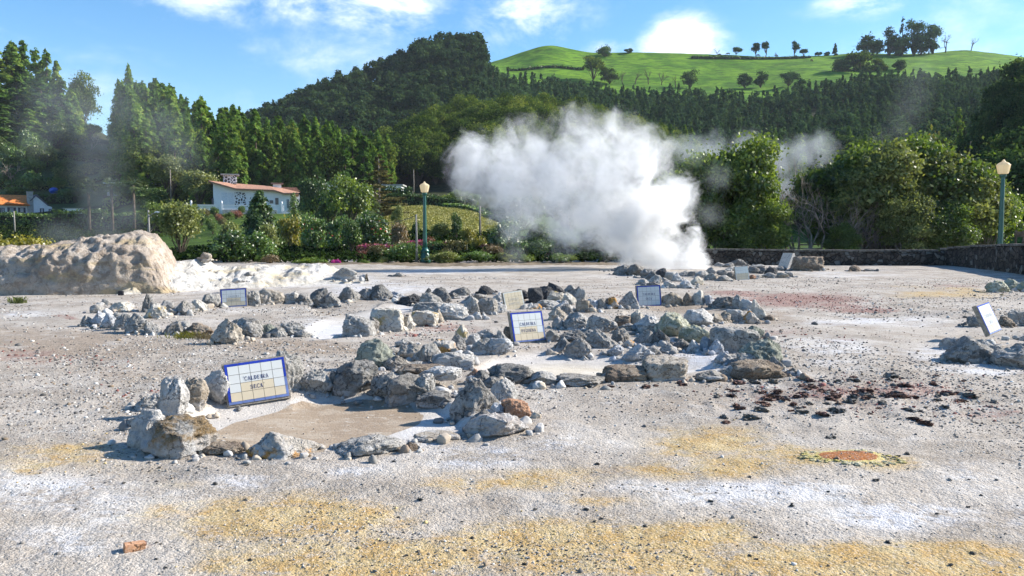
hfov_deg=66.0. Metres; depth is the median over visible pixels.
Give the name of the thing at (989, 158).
shaded tree
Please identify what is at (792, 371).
rock
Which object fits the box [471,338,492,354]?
rock
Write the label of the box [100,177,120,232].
fan palm
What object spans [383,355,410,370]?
rock
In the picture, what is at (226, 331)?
rock
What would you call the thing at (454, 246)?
hedge
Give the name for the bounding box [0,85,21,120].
dark conifer
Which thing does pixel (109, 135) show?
dark shrub
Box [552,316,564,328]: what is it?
rock
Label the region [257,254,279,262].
dry shrub
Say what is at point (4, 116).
dark conifer
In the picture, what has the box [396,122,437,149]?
broadleaf tree
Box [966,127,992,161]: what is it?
shaded tree
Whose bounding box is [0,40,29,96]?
dark conifer
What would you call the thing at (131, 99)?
conifer
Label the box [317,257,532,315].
ground
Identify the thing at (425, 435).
rock
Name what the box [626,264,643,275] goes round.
rock
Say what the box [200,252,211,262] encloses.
rock
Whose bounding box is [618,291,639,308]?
rock
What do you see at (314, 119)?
conifer
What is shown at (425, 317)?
rock
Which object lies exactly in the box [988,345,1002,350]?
rock
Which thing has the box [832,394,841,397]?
clod
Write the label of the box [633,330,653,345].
rock
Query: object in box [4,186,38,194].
dark shrub
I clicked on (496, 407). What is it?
rock
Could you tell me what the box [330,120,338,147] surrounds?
conifer
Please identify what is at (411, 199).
hedge
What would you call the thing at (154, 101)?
conifer
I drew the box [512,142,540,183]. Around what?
broadleaf tree
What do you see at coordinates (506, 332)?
rock
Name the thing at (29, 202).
house
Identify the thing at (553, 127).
broadleaf tree
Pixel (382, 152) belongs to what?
conifer
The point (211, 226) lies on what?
dark shrub
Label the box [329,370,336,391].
rock
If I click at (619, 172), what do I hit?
broadleaf tree
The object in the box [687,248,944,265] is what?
stone wall
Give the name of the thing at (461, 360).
rock
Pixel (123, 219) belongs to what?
hedge
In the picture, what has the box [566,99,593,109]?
broadleaf tree
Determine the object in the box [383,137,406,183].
broadleaf tree
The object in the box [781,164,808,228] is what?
valley tree
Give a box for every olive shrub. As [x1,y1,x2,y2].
[69,161,98,174]
[69,171,95,185]
[98,167,109,180]
[219,219,242,235]
[257,219,280,253]
[377,257,388,262]
[390,201,403,224]
[423,249,458,262]
[427,221,450,238]
[484,223,496,231]
[497,251,515,261]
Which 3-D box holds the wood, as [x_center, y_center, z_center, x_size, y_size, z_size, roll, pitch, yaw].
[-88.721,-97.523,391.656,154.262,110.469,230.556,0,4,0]
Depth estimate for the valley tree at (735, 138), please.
268.12 m
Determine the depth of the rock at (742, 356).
9.86 m
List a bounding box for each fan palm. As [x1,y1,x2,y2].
[75,178,98,229]
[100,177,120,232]
[122,176,142,228]
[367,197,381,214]
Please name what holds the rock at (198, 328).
on the ground at (910, 495)
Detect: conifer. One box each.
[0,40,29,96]
[0,50,9,94]
[0,77,33,130]
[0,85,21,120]
[0,110,20,145]
[9,108,48,148]
[14,40,34,92]
[23,80,61,128]
[24,47,47,120]
[34,48,51,111]
[46,60,63,118]
[46,76,85,144]
[60,88,92,144]
[105,89,122,158]
[106,80,124,141]
[106,85,128,164]
[108,95,127,161]
[111,84,122,141]
[112,123,123,181]
[114,88,148,181]
[114,103,155,183]
[132,118,160,187]
[135,86,141,102]
[139,85,154,111]
[140,83,157,119]
[142,107,152,120]
[148,82,159,114]
[149,120,159,146]
[150,116,165,152]
[151,95,158,119]
[152,78,160,103]
[156,89,166,115]
[157,100,169,136]
[158,86,169,109]
[158,128,173,187]
[160,125,187,199]
[164,89,180,126]
[164,106,189,159]
[177,117,209,200]
[178,100,191,158]
[184,97,190,116]
[188,96,213,171]
[190,101,195,112]
[190,109,198,136]
[191,95,205,124]
[195,130,209,172]
[203,125,230,200]
[204,108,213,138]
[206,117,217,156]
[216,107,226,120]
[216,119,223,126]
[216,120,231,173]
[222,107,228,121]
[223,126,252,184]
[226,103,247,149]
[230,141,245,167]
[237,106,246,129]
[243,107,269,184]
[261,130,268,144]
[263,122,269,136]
[263,137,273,185]
[264,117,271,131]
[266,150,283,186]
[271,127,285,174]
[272,115,284,129]
[281,129,306,189]
[283,141,300,187]
[285,119,296,130]
[299,113,312,173]
[300,145,308,178]
[306,131,329,182]
[309,115,321,141]
[310,121,320,143]
[321,119,334,155]
[323,120,336,180]
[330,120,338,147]
[335,126,341,151]
[335,136,355,184]
[347,126,356,177]
[350,131,371,177]
[351,135,373,184]
[367,131,372,142]
[367,139,373,158]
[370,147,378,176]
[372,129,380,144]
[372,141,389,182]
[374,138,388,166]
[385,134,398,183]
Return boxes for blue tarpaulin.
[49,187,57,193]
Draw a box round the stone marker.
[778,253,794,267]
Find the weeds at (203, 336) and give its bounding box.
[184,332,212,339]
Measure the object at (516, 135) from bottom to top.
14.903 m
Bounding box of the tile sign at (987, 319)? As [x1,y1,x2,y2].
[972,301,1001,336]
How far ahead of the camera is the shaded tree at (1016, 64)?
156.01 m
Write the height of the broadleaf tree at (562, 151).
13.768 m
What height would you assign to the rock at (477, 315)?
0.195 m
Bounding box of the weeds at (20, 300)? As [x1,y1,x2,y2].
[7,296,27,303]
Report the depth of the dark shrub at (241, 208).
138.17 m
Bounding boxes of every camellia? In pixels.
[293,211,327,249]
[323,213,354,248]
[352,211,392,247]
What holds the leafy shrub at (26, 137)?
on the hillside
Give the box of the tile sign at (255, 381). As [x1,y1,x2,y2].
[221,355,290,407]
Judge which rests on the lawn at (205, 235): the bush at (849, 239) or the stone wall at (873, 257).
the bush at (849, 239)
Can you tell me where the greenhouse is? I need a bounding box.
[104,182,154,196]
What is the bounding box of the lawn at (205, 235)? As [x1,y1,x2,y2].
[16,200,1021,262]
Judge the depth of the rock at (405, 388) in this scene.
8.11 m
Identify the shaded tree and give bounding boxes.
[957,120,977,151]
[958,130,993,157]
[966,103,998,154]
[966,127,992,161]
[968,90,1001,127]
[970,101,1001,121]
[975,144,1023,172]
[976,125,1017,157]
[979,77,1012,112]
[982,119,1023,158]
[990,144,1023,231]
[997,54,1023,87]
[1004,126,1023,149]
[1009,75,1023,97]
[1011,68,1023,88]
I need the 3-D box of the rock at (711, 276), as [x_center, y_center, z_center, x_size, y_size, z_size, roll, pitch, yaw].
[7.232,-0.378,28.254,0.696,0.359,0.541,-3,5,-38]
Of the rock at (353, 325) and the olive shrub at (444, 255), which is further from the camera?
the olive shrub at (444, 255)
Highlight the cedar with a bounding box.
[359,154,409,215]
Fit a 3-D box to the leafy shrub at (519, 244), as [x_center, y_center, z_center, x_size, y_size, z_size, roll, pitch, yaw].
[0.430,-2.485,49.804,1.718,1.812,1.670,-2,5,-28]
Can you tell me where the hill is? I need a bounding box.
[374,45,1023,139]
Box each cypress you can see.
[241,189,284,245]
[285,193,301,219]
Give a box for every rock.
[80,315,91,326]
[89,304,104,312]
[91,310,104,325]
[101,299,109,304]
[101,313,115,327]
[108,301,133,311]
[113,312,120,320]
[114,312,131,329]
[124,313,147,332]
[126,407,164,448]
[126,418,133,426]
[133,393,159,411]
[139,413,218,459]
[141,293,154,311]
[143,321,161,334]
[145,303,166,317]
[158,375,189,417]
[161,299,173,310]
[163,320,184,334]
[168,309,176,314]
[176,300,194,314]
[181,321,189,326]
[184,322,212,334]
[185,377,209,411]
[190,299,207,310]
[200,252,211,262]
[202,293,220,307]
[202,441,243,454]
[204,369,229,403]
[210,318,243,343]
[232,317,263,336]
[245,431,325,459]
[247,290,260,305]
[259,288,284,303]
[262,324,274,334]
[271,326,287,336]
[276,350,303,390]
[280,322,304,335]
[284,291,298,303]
[295,293,314,306]
[295,329,314,336]
[299,369,332,392]
[310,288,327,306]
[325,291,340,306]
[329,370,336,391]
[332,267,356,279]
[332,359,377,396]
[336,434,406,456]
[339,286,360,301]
[341,314,375,337]
[354,338,394,367]
[358,288,371,299]
[369,307,404,331]
[369,372,394,398]
[370,318,378,332]
[371,284,392,299]
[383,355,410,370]
[385,373,426,406]
[390,291,403,298]
[390,347,398,354]
[394,272,403,276]
[395,338,413,345]
[395,364,443,374]
[397,342,420,358]
[398,294,419,304]
[404,315,416,329]
[406,442,417,450]
[411,310,438,325]
[411,361,426,363]
[412,343,440,362]
[413,302,437,310]
[413,430,461,441]
[415,390,451,407]
[417,373,435,390]
[419,292,443,303]
[419,366,461,380]
[431,303,442,311]
[431,352,474,369]
[432,287,451,301]
[433,339,456,352]
[435,303,468,319]
[436,309,443,322]
[449,292,461,298]
[449,390,464,421]
[451,287,470,295]
[451,334,466,349]
[455,324,468,338]
[461,295,478,303]
[461,377,498,413]
[462,350,473,354]
[463,412,528,436]
[464,297,480,314]
[466,333,480,344]
[468,369,477,375]
[469,408,489,420]
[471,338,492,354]
[473,294,487,299]
[473,312,482,319]
[474,370,491,380]
[477,285,495,294]
[477,297,497,313]
[477,328,494,338]
[482,335,495,338]
[482,376,499,387]
[487,363,533,383]
[489,402,504,413]
[490,338,513,354]
[490,377,518,400]
[493,294,502,301]
[496,330,507,338]
[497,304,506,312]
[501,398,530,417]
[503,326,510,339]
[517,289,527,299]
[524,371,559,384]
[527,287,542,302]
[532,303,541,308]
[536,300,558,307]
[540,285,551,299]
[545,329,559,341]
[547,291,563,300]
[548,282,564,292]
[548,306,566,319]
[551,337,568,353]
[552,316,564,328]
[553,300,572,308]
[556,373,604,386]
[558,329,586,341]
[561,292,576,303]
[561,304,572,314]
[562,312,587,329]
[564,285,575,291]
[564,338,592,357]
[568,286,579,296]
[575,288,585,300]
[575,300,589,311]
[584,329,593,335]
[585,329,619,348]
[586,315,617,332]
[591,300,597,308]
[597,298,605,307]
[602,364,646,382]
[606,344,623,355]
[608,296,618,308]
[611,328,629,342]
[613,264,629,274]
[614,315,630,326]
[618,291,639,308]
[618,323,635,330]
[621,343,654,360]
[624,340,634,346]
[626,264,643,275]
[631,309,643,323]
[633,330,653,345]
[634,315,659,332]
[638,279,648,284]
[640,268,652,277]
[642,355,688,380]
[645,271,655,279]
[648,345,659,354]
[649,275,661,282]
[652,329,669,343]
[654,312,690,335]
[656,268,666,277]
[659,343,674,352]
[661,293,682,305]
[663,282,675,287]
[665,271,676,279]
[672,273,682,281]
[672,339,688,350]
[678,324,709,342]
[679,270,688,275]
[680,280,692,288]
[682,292,691,305]
[683,308,713,325]
[686,340,701,352]
[687,271,698,275]
[690,276,703,284]
[692,290,703,304]
[695,271,707,277]
[695,370,727,380]
[699,336,710,348]
[703,295,713,304]
[704,273,720,279]
[706,267,716,273]
[708,339,723,353]
[709,326,759,352]
[710,296,732,307]
[712,313,722,322]
[714,352,732,364]
[716,270,727,274]
[717,275,732,280]
[719,365,732,378]
[721,311,730,321]
[722,262,734,266]
[726,271,734,278]
[726,309,743,321]
[727,359,787,379]
[732,259,747,265]
[732,294,740,308]
[736,352,755,360]
[737,310,760,323]
[737,339,782,361]
[738,299,751,309]
[747,326,764,338]
[748,267,759,272]
[749,264,764,267]
[750,299,766,318]
[761,272,777,277]
[763,315,773,320]
[763,337,781,352]
[764,267,777,273]
[769,355,786,370]
[776,266,786,270]
[777,272,788,277]
[784,271,793,276]
[785,367,796,375]
[790,256,823,270]
[849,265,860,270]
[939,337,957,348]
[940,335,993,363]
[966,316,980,326]
[980,339,992,345]
[984,280,1009,291]
[986,338,995,344]
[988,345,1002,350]
[990,343,1023,367]
[998,316,1015,326]
[1004,279,1018,289]
[1007,310,1023,322]
[1015,282,1023,291]
[1015,335,1023,340]
[1019,318,1023,325]
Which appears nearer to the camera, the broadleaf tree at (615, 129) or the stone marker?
the stone marker
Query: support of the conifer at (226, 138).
on the hillside
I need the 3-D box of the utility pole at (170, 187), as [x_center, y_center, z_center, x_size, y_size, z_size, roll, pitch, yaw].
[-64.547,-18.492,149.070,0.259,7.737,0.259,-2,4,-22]
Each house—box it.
[0,191,51,213]
[208,174,300,213]
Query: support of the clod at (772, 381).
on the ground at (910, 495)
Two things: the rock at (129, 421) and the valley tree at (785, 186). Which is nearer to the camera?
the rock at (129, 421)
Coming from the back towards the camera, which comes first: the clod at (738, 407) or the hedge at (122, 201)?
the hedge at (122, 201)
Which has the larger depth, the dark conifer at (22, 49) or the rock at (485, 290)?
the dark conifer at (22, 49)
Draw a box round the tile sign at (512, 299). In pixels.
[501,290,524,309]
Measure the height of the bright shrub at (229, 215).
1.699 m
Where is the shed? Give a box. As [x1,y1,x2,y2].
[63,208,83,213]
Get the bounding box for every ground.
[0,259,1023,575]
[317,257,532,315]
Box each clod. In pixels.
[641,384,650,388]
[720,414,728,418]
[732,380,743,384]
[734,405,746,409]
[742,413,761,420]
[747,379,762,383]
[754,406,770,412]
[761,398,774,401]
[761,402,770,406]
[762,394,780,398]
[767,378,777,383]
[772,389,782,393]
[776,396,790,401]
[794,409,809,413]
[799,393,808,397]
[804,384,816,389]
[814,411,830,416]
[825,395,836,401]
[825,435,835,439]
[827,407,839,410]
[830,409,847,412]
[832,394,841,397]
[844,398,856,403]
[846,378,860,381]
[846,394,857,398]
[857,388,874,392]
[858,392,872,396]
[882,372,899,378]
[884,391,907,398]
[897,383,911,387]
[903,407,917,411]
[905,417,922,421]
[917,420,934,425]
[939,391,956,395]
[954,399,968,402]
[963,392,980,398]
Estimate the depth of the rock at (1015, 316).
14.81 m
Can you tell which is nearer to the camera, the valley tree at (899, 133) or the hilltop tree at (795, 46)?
the valley tree at (899, 133)
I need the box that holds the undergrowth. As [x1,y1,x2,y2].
[0,224,709,262]
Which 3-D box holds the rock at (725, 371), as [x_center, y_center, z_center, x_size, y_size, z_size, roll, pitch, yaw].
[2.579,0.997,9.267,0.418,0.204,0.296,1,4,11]
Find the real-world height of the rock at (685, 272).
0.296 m
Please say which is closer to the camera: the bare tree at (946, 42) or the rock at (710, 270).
the rock at (710, 270)
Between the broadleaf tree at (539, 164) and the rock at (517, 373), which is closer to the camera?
the rock at (517, 373)
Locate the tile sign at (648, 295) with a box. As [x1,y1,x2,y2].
[635,285,661,305]
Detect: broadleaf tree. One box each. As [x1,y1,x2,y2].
[371,125,398,142]
[383,132,412,140]
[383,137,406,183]
[393,121,408,130]
[395,136,431,186]
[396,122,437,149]
[396,126,409,136]
[400,113,418,133]
[402,116,415,126]
[407,110,440,132]
[415,104,447,129]
[422,146,447,183]
[422,147,448,181]
[426,130,451,148]
[429,140,454,175]
[432,125,456,141]
[437,99,458,114]
[442,115,461,126]
[446,108,468,119]
[447,135,465,164]
[448,94,471,110]
[449,116,472,139]
[449,145,470,184]
[450,127,474,142]
[450,142,474,180]
[452,116,477,125]
[457,134,502,187]
[462,94,478,104]
[465,100,489,121]
[467,118,502,140]
[470,117,487,130]
[472,106,510,123]
[474,123,508,150]
[477,95,500,106]
[477,124,513,182]
[483,116,517,165]
[487,103,501,109]
[495,144,522,186]
[496,93,516,108]
[497,88,516,104]
[497,102,525,126]
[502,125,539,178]
[508,96,531,110]
[508,103,523,123]
[510,124,533,136]
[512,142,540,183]
[514,93,542,105]
[515,103,537,123]
[515,111,539,128]
[521,93,542,102]
[522,128,549,178]
[524,151,561,189]
[525,120,556,152]
[526,98,542,109]
[532,105,556,126]
[535,92,560,105]
[536,140,557,182]
[538,98,564,122]
[541,97,550,104]
[546,122,561,132]
[546,135,585,187]
[549,115,560,125]
[549,136,568,143]
[554,102,570,113]
[555,118,588,131]
[556,114,579,129]
[557,122,580,137]
[559,120,582,136]
[559,130,590,151]
[561,102,585,122]
[562,145,600,192]
[565,95,589,104]
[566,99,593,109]
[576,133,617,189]
[578,107,602,126]
[581,127,610,149]
[585,118,617,142]
[588,104,614,122]
[594,112,623,127]
[601,117,634,146]
[605,151,628,187]
[610,149,624,185]
[612,125,629,133]
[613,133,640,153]
[614,117,642,135]
[616,113,627,121]
[618,151,647,189]
[624,110,649,127]
[624,114,645,131]
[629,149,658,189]
[630,124,652,134]
[631,132,646,143]
[635,135,653,147]
[637,126,652,138]
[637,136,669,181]
[645,126,666,135]
[647,131,673,144]
[647,143,672,174]
[650,120,667,130]
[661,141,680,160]
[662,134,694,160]
[673,125,681,137]
[673,132,698,151]
[695,137,702,153]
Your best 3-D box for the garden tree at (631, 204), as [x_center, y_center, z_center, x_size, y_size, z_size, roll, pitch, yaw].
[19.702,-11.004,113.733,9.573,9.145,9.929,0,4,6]
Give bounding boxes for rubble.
[77,257,1023,464]
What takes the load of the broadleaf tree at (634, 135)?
on the hillside
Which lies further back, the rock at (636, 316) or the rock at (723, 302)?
the rock at (723, 302)
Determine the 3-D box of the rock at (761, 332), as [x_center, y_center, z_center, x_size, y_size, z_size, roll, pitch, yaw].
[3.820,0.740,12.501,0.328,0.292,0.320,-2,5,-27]
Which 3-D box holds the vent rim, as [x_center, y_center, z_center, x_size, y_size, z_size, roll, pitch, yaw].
[2.524,1.267,5.898,0.798,0.046,0.447,0,4,0]
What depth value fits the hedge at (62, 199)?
182.63 m
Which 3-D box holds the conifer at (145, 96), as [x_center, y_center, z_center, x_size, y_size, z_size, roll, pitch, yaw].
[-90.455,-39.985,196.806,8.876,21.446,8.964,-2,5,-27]
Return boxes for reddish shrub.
[215,211,222,220]
[231,209,243,218]
[356,249,365,259]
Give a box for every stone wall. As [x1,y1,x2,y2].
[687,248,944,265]
[940,243,1023,274]
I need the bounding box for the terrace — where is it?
[222,210,276,213]
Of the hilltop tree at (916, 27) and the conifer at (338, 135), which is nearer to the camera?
the conifer at (338, 135)
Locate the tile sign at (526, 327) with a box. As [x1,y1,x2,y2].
[507,310,546,342]
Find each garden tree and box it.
[21,141,59,164]
[43,117,77,148]
[102,160,123,180]
[107,177,162,201]
[133,199,164,232]
[135,184,169,207]
[142,151,192,201]
[148,195,205,251]
[179,166,220,205]
[263,172,285,185]
[295,173,329,218]
[313,190,343,223]
[318,170,377,220]
[445,188,484,205]
[484,207,503,215]
[494,194,548,228]
[540,189,600,230]
[583,187,631,234]
[615,184,653,228]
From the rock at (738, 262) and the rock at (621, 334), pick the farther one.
the rock at (738, 262)
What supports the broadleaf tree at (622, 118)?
on the hillside
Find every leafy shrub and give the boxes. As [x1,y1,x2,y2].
[0,142,25,167]
[0,167,21,187]
[14,128,41,148]
[15,170,46,191]
[41,133,66,147]
[43,139,57,166]
[56,186,83,195]
[207,228,258,261]
[241,230,279,261]
[358,208,373,228]
[485,222,516,251]
[492,214,525,236]
[503,235,529,256]
[548,226,580,249]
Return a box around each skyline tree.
[65,69,103,125]
[109,78,119,142]
[123,62,134,89]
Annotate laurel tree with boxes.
[629,176,681,255]
[652,168,731,257]
[669,128,790,248]
[785,132,893,249]
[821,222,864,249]
[824,136,948,249]
[868,190,942,249]
[892,127,1015,241]
[917,144,1018,244]
[975,169,1023,244]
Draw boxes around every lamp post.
[420,181,429,262]
[996,159,1010,243]
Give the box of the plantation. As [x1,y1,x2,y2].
[469,48,1005,152]
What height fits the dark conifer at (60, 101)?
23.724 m
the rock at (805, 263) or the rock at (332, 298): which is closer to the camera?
the rock at (332, 298)
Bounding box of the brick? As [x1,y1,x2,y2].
[123,540,145,552]
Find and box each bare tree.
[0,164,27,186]
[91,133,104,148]
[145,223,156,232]
[643,70,651,83]
[940,34,951,52]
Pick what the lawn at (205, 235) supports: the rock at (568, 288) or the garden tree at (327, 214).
the garden tree at (327, 214)
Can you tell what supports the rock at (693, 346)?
on the ground at (910, 495)
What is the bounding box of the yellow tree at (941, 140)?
[924,124,947,146]
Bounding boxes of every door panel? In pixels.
[221,193,227,204]
[228,193,233,204]
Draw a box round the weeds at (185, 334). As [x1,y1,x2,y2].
[157,331,200,339]
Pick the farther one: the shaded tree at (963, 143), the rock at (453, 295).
the shaded tree at (963, 143)
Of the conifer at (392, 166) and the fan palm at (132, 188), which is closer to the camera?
the fan palm at (132, 188)
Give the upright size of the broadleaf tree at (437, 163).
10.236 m
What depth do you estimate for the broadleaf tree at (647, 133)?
244.46 m
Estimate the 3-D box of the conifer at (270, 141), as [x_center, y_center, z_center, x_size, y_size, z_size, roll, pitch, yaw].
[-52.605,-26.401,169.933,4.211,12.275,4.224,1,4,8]
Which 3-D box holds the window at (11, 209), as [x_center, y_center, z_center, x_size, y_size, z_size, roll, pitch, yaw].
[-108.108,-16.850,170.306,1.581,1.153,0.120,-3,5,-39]
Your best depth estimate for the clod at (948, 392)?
8.19 m
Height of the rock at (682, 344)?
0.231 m
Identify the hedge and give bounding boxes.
[0,175,117,192]
[0,193,77,203]
[0,210,57,227]
[46,175,103,184]
[50,165,105,174]
[51,208,110,228]
[54,152,108,161]
[100,209,154,228]
[102,194,137,210]
[356,243,397,255]
[374,185,412,195]
[375,192,465,206]
[407,239,427,256]
[427,240,443,253]
[442,203,501,222]
[442,239,468,255]
[506,64,584,70]
[691,55,810,59]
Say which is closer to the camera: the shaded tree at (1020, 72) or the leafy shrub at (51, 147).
the shaded tree at (1020, 72)
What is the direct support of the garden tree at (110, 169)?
on the hillside
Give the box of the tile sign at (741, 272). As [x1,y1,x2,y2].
[733,266,749,279]
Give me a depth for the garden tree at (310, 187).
118.20 m
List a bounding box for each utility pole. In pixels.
[13,211,15,230]
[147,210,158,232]
[170,170,171,203]
[415,214,417,261]
[479,206,480,234]
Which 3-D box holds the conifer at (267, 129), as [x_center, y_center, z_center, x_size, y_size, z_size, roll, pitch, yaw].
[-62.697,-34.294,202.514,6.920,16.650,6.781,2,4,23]
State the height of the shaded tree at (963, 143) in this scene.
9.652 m
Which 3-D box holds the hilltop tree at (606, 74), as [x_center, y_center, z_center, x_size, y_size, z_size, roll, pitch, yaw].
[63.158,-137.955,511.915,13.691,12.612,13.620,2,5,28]
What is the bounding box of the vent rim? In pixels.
[793,449,906,465]
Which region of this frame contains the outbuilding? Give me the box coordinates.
[359,184,406,189]
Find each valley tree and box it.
[644,169,669,186]
[647,176,663,186]
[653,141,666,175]
[661,155,684,173]
[668,124,674,136]
[671,161,678,177]
[681,124,688,137]
[686,128,696,157]
[713,143,719,155]
[715,130,724,154]
[733,133,739,150]
[771,129,777,142]
[772,146,804,164]
[774,151,796,178]
[774,176,791,219]
[776,134,782,147]
[778,175,797,223]
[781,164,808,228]
[785,162,815,180]
[788,141,802,148]
[793,149,812,167]
[796,132,806,156]
[797,154,804,167]
[802,152,807,164]
[803,136,829,166]
[809,150,833,170]
[811,134,824,156]
[813,148,837,160]
[831,134,855,151]
[832,131,839,147]
[832,148,850,163]
[840,132,860,145]
[846,126,852,138]
[860,133,867,146]
[870,133,893,145]
[891,128,911,140]
[940,124,967,137]
[950,143,963,153]
[951,107,965,137]
[955,129,962,147]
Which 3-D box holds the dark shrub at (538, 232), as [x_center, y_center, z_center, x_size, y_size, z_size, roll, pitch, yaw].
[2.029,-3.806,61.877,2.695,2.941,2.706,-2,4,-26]
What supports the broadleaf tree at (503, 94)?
on the hillside
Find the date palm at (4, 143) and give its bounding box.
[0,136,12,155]
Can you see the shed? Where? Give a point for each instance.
(68, 209)
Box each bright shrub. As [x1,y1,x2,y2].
[20,155,46,173]
[46,177,68,188]
[205,217,212,224]
[222,212,234,219]
[291,256,327,263]
[440,254,468,262]
[520,254,533,261]
[549,252,578,262]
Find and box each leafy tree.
[107,109,116,138]
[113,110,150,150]
[120,140,163,180]
[155,128,163,142]
[218,119,248,152]
[244,142,282,184]
[267,123,301,166]
[305,133,347,180]
[370,136,398,177]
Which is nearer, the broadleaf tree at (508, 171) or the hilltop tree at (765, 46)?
the broadleaf tree at (508, 171)
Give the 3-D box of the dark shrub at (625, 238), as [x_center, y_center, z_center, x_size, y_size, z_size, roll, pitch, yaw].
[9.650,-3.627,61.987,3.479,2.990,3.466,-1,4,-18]
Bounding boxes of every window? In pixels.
[7,207,15,211]
[18,207,25,212]
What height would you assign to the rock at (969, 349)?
0.447 m
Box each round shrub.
[380,240,428,261]
[463,250,495,262]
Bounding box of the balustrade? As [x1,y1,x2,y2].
[190,201,283,211]
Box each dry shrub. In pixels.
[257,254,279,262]
[391,220,411,245]
[480,244,505,261]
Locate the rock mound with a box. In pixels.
[0,230,178,295]
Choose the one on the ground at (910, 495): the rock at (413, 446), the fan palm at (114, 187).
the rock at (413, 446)
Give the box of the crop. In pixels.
[377,205,499,232]
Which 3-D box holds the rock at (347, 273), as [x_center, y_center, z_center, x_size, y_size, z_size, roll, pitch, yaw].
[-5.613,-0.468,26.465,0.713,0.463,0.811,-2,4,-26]
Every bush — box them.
[723,194,798,248]
[774,159,820,249]
[781,168,884,249]
[823,203,888,249]
[920,197,985,250]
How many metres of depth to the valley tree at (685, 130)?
271.00 m
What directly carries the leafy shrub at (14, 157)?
on the hillside
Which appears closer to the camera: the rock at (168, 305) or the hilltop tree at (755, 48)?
the rock at (168, 305)
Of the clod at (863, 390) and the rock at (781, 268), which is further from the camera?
the rock at (781, 268)
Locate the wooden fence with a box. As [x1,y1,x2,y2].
[1014,230,1023,243]
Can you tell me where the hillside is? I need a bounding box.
[0,132,793,222]
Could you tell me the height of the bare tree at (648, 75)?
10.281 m
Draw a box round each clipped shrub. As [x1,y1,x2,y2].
[218,217,225,227]
[367,240,387,255]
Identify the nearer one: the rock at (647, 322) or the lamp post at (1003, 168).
the rock at (647, 322)
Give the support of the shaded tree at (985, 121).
on the lawn at (205, 235)
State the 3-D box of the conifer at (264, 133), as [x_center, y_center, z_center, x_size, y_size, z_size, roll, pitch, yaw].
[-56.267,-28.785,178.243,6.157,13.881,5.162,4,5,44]
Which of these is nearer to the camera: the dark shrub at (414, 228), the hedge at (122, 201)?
the dark shrub at (414, 228)
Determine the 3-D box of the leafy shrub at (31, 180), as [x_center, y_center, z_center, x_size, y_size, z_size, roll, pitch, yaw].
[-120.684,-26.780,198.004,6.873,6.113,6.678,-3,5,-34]
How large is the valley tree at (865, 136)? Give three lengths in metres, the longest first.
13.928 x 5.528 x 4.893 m
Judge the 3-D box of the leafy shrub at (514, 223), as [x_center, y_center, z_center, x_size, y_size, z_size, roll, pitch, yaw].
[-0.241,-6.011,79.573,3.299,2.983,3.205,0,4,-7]
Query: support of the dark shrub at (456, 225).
on the lawn at (205, 235)
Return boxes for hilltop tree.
[581,55,606,80]
[595,44,611,56]
[598,66,620,83]
[624,48,632,52]
[679,69,699,87]
[733,47,743,53]
[737,73,752,87]
[751,41,760,56]
[752,70,768,87]
[761,41,768,56]
[779,70,800,86]
[791,40,800,54]
[799,49,808,55]
[829,58,852,71]
[832,43,837,54]
[837,49,873,71]
[856,31,885,55]
[870,57,888,70]
[881,26,899,54]
[884,35,912,55]
[891,59,906,69]
[896,16,906,55]
[903,18,927,54]
[910,34,939,54]
[924,24,944,53]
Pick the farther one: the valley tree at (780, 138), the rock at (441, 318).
the valley tree at (780, 138)
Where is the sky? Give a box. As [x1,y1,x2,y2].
[0,0,1023,135]
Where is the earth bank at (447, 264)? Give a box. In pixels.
[299,261,688,266]
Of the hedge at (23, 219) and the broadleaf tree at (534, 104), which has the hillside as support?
the broadleaf tree at (534, 104)
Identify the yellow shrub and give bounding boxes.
[0,229,54,245]
[277,211,303,245]
[460,223,476,243]
[470,236,487,249]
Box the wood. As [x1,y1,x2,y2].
[241,31,490,139]
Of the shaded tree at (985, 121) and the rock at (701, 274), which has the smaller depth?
the rock at (701, 274)
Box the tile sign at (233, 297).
[220,288,247,306]
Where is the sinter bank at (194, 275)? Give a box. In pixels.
[117,259,368,294]
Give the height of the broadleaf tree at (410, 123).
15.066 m
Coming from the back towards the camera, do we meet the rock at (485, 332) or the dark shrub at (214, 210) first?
the dark shrub at (214, 210)
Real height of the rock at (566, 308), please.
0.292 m
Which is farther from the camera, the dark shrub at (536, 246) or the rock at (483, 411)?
the dark shrub at (536, 246)
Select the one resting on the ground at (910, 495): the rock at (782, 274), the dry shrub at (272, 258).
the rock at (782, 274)
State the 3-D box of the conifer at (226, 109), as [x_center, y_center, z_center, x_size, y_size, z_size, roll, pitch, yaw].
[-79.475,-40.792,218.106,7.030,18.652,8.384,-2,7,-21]
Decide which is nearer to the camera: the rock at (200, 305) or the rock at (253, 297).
the rock at (200, 305)
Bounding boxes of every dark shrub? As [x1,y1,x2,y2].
[0,120,16,146]
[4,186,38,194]
[54,158,75,168]
[61,144,89,155]
[82,123,102,136]
[104,122,112,139]
[197,214,207,225]
[207,220,216,233]
[209,207,219,216]
[238,205,244,214]
[339,216,364,250]
[411,222,420,233]
[450,210,462,240]
[524,223,556,247]
[529,238,550,254]
[574,223,615,250]
[574,251,598,261]
[595,250,615,261]
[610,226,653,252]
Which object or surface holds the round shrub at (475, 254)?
on the earth bank at (447, 264)
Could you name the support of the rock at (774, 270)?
on the ground at (910, 495)
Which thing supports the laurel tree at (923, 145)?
on the lawn at (205, 235)

